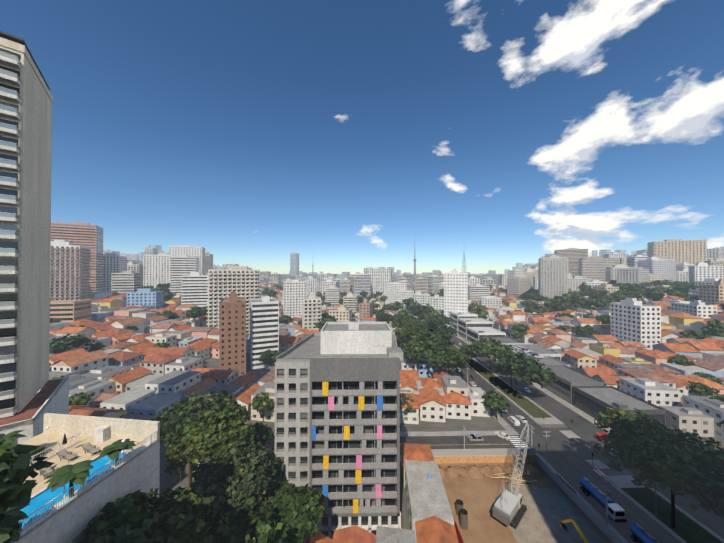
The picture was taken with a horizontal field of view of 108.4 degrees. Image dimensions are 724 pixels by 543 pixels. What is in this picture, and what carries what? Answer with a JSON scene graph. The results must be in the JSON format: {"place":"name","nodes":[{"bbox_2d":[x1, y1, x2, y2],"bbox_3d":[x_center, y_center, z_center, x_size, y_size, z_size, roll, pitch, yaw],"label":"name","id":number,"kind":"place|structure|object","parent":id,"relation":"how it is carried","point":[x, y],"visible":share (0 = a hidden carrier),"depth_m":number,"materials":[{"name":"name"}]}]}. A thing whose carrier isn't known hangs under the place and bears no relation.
{"place":"outdoors","nodes":[
{"label":"outdoors","id":0,"kind":"place"},
{"bbox_2d":[0,0,723,273],"label":"sky","id":1,"kind":"structure","parent":0,"point":[352,136],"materials":[{"name":"blue"}]},
{"bbox_2d":[159,274,723,529],"bbox_3d":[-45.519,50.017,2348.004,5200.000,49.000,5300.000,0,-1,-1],"label":"terrain","id":2,"kind":"structure","parent":0,"point":[490,423],"depth_m":91.17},
{"bbox_2d":[0,374,159,542],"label":"pool terrace","id":3,"kind":"structure","parent":2,"relation":"on","point":[53,517],"depth_m":28.88,"materials":[{"name":"concrete"}]},
{"bbox_2d":[0,31,52,417],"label":"tower","id":4,"kind":"structure","parent":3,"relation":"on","point":[26,99],"depth_m":46.04,"materials":[{"name":"grey concrete"}]},
{"bbox_2d":[39,461,54,479],"bbox_3d":[-31.429,19.857,26.030,2.000,0.750,0.710,0,-1,27],"label":"lounger","id":5,"kind":"object","parent":3,"relation":"on","point":[46,472],"visible":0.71,"depth_m":25.98,"materials":[{"name":"fabric"}]},
{"bbox_2d":[46,426,49,448],"bbox_3d":[-36.000,19.006,29.910,0.314,2.520,0.314,0,-1,21],"label":"deck lamp","id":6,"kind":"object","parent":3,"relation":"on","point":[47,427],"visible":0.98,"depth_m":29.88,"materials":[{"name":"white metal"}]},
{"bbox_2d":[62,433,68,452],"bbox_3d":[-33.081,19.009,29.056,0.500,2.500,0.500,0,-1,14],"label":"umbrella","id":7,"kind":"object","parent":3,"relation":"on","point":[64,440],"visible":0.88,"depth_m":29.02,"materials":[{"name":"fabric"}]},
{"bbox_2d":[56,449,77,462],"bbox_3d":[-31.873,19.876,28.198,2.000,0.750,0.710,0,-1,14],"label":"lounger","id":8,"kind":"object","parent":3,"relation":"on","point":[64,454],"visible":1,"depth_m":28.26,"materials":[{"name":"fabric"}]},
{"bbox_2d":[82,442,99,455],"bbox_3d":[-30.340,19.885,29.223,2.000,0.750,0.710,0,-1,19],"label":"lounger","id":9,"kind":"object","parent":3,"relation":"on","point":[88,447],"visible":1,"depth_m":29.28,"materials":[{"name":"fabric"}]},
{"bbox_2d":[50,327,489,542],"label":"houses","id":10,"kind":"structure","parent":2,"relation":"on","point":[430,517],"depth_m":62.55,"materials":[{"name":"white paint"}]},
{"bbox_2d":[290,253,298,275],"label":"skyscraper","id":11,"kind":"structure","parent":2,"relation":"on","point":[294,264],"depth_m":1176.05,"materials":[{"name":"grey glass"}]},
{"bbox_2d":[274,322,402,538],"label":"apartment building","id":12,"kind":"structure","parent":2,"relation":"on","point":[337,414],"depth_m":51.88,"materials":[{"name":"grey concrete"}]},
{"bbox_2d":[0,279,723,542],"bbox_3d":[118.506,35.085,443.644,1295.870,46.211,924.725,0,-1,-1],"label":"trees","id":13,"kind":"object","parent":2,"relation":"on","point":[219,440],"visible":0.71,"depth_m":50.56,"materials":[{"name":"green plant"}]},
{"bbox_2d":[15,282,723,441],"bbox_3d":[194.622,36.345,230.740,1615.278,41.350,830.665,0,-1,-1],"label":"houses","id":14,"kind":"structure","parent":2,"relation":"on","point":[144,379],"depth_m":130.13,"materials":[{"name":"orange tile"}]},
{"bbox_2d":[50,222,723,373],"bbox_3d":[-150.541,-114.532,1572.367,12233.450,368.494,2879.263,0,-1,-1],"label":"city skyline buildings","id":15,"kind":"structure","parent":2,"relation":"on","point":[83,262],"depth_m":315.63,"materials":[{"name":"white concrete"}]},
{"bbox_2d":[413,249,415,279],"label":"communications tower","id":16,"kind":"structure","parent":2,"relation":"on","point":[414,259],"depth_m":1101.14,"materials":[{"name":"grey metal"}]},
{"bbox_2d":[461,252,466,272],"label":"lattice tower","id":17,"kind":"structure","parent":2,"relation":"on","point":[464,265],"depth_m":1007.56,"materials":[{"name":"grey metal"}]},
{"bbox_2d":[282,278,723,349],"bbox_3d":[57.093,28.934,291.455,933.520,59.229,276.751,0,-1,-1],"label":"apartment buildings","id":18,"kind":"structure","parent":2,"relation":"on","point":[633,320],"depth_m":201.11,"materials":[{"name":"white concrete"}]},
{"bbox_2d":[431,448,623,542],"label":"construction site","id":19,"kind":"object","parent":2,"relation":"on","point":[474,481],"visible":0.96,"depth_m":62.24,"materials":[{"name":"soil"}]},
{"bbox_2d":[492,423,528,528],"bbox_3d":[36.220,46.746,61.572,18.016,15.534,4.800,0,-1,-41],"label":"crawler crane","id":20,"kind":"object","parent":19,"relation":"on","point":[507,507],"visible":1,"depth_m":57.99,"materials":[{"name":"metal"}]},
{"bbox_2d":[560,518,588,542],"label":"excavator","id":21,"kind":"object","parent":19,"relation":"on","point":[563,527],"visible":1,"depth_m":52.26,"materials":[{"name":"metal"}]},
{"bbox_2d":[434,309,665,428],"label":"long low buildings","id":22,"kind":"structure","parent":2,"relation":"on","point":[589,395],"depth_m":113.25,"materials":[{"name":"grey concrete"}]},
{"bbox_2d":[272,302,723,542],"bbox_3d":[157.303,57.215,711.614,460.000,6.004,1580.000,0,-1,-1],"label":"roads","id":23,"kind":"structure","parent":0,"point":[700,525],"depth_m":80.70,"materials":[{"name":"grey asphalt"}]},
{"bbox_2d":[468,434,483,441],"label":"car","id":24,"kind":"object","parent":23,"relation":"on","point":[471,437],"visible":1,"depth_m":83.83,"materials":[{"name":"grey paint"}]},
{"bbox_2d":[497,409,499,420],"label":"utility pole","id":25,"kind":"object","parent":23,"relation":"on","point":[498,415],"visible":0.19,"depth_m":95.72,"materials":[{"name":"grey concrete"}]},
{"bbox_2d":[494,431,509,439],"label":"car","id":26,"kind":"object","parent":23,"relation":"on","point":[503,435],"visible":1,"depth_m":85.61,"materials":[{"name":"white paint"}]},
{"bbox_2d":[507,416,519,425],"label":"van","id":27,"kind":"object","parent":23,"relation":"on","point":[513,420],"visible":0.98,"depth_m":93.37,"materials":[{"name":"white paint"}]},
{"bbox_2d":[516,415,527,422],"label":"car","id":28,"kind":"object","parent":23,"relation":"on","point":[520,418],"visible":0.92,"depth_m":94.89,"materials":[{"name":"white paint"}]},
{"bbox_2d":[522,387,531,392],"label":"car","id":29,"kind":"object","parent":23,"relation":"on","point":[526,389],"visible":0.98,"depth_m":119.33,"materials":[{"name":"blue paint"}]},
{"bbox_2d":[546,431,546,464],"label":"utility pole","id":30,"kind":"object","parent":23,"relation":"on","point":[546,447],"visible":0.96,"depth_m":72.85,"materials":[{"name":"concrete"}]},
{"bbox_2d":[501,392,546,439],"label":"wires","id":31,"kind":"object","parent":30,"relation":"attached to","point":[524,417],"visible":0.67,"depth_m":83.34,"materials":[{"name":"metal"}]},
{"bbox_2d":[595,432,607,441],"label":"car","id":32,"kind":"object","parent":23,"relation":"on","point":[599,434],"visible":0.21,"depth_m":84.81,"materials":[{"name":"red paint"}]},
{"bbox_2d":[580,477,626,521],"bbox_3d":[55.717,52.879,60.986,2.500,3.300,9.450,0,-1,-1],"label":"tanker truck","id":33,"kind":"object","parent":23,"relation":"on","point":[616,512],"visible":0.96,"depth_m":59.51,"materials":[{"name":"metal"}]},
{"bbox_2d":[601,480,611,525],"bbox_3d":[51.928,49.350,55.415,2.200,10.000,0.600,0,-1,-1],"label":"utility pole","id":34,"kind":"object","parent":23,"relation":"on","point":[608,492],"visible":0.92,"depth_m":55.34,"materials":[{"name":"concrete"}]},
{"bbox_2d":[555,438,608,493],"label":"wires","id":35,"kind":"object","parent":34,"relation":"attached to","point":[578,463],"visible":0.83,"depth_m":61.97,"materials":[{"name":"rubber"}]},
{"bbox_2d":[608,481,681,542],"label":"wires","id":36,"kind":"object","parent":34,"relation":"attached to","point":[643,516],"visible":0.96,"depth_m":48.69,"materials":[{"name":"rubber"}]},
{"bbox_2d":[630,523,658,542],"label":"tanker truck","id":37,"kind":"object","parent":23,"relation":"on","point":[640,534],"visible":0.96,"depth_m":51.77,"materials":[{"name":"metal"}]},
{"bbox_2d":[655,482,656,517],"bbox_3d":[63.381,49.144,57.647,3.190,10.450,0.360,0,-1,-1],"label":"street light","id":38,"kind":"object","parent":23,"relation":"on","point":[655,501],"visible":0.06,"depth_m":57.65,"materials":[{"name":"grey metal"}]},
{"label":"utility pole","id":39,"kind":"object","parent":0,"visible":0},
{"bbox_2d":[465,425,527,438],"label":"wires","id":40,"kind":"object","parent":39,"relation":"attached to","point":[507,429],"visible":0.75,"depth_m":76.56,"materials":[{"name":"rubber"}]},
{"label":"utility pole","id":41,"kind":"object","parent":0,"visible":0},
{"bbox_2d":[407,426,464,439],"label":"wires","id":42,"kind":"object","parent":41,"relation":"hanging from","point":[434,431],"visible":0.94,"depth_m":76.47,"materials":[{"name":"rubber"}]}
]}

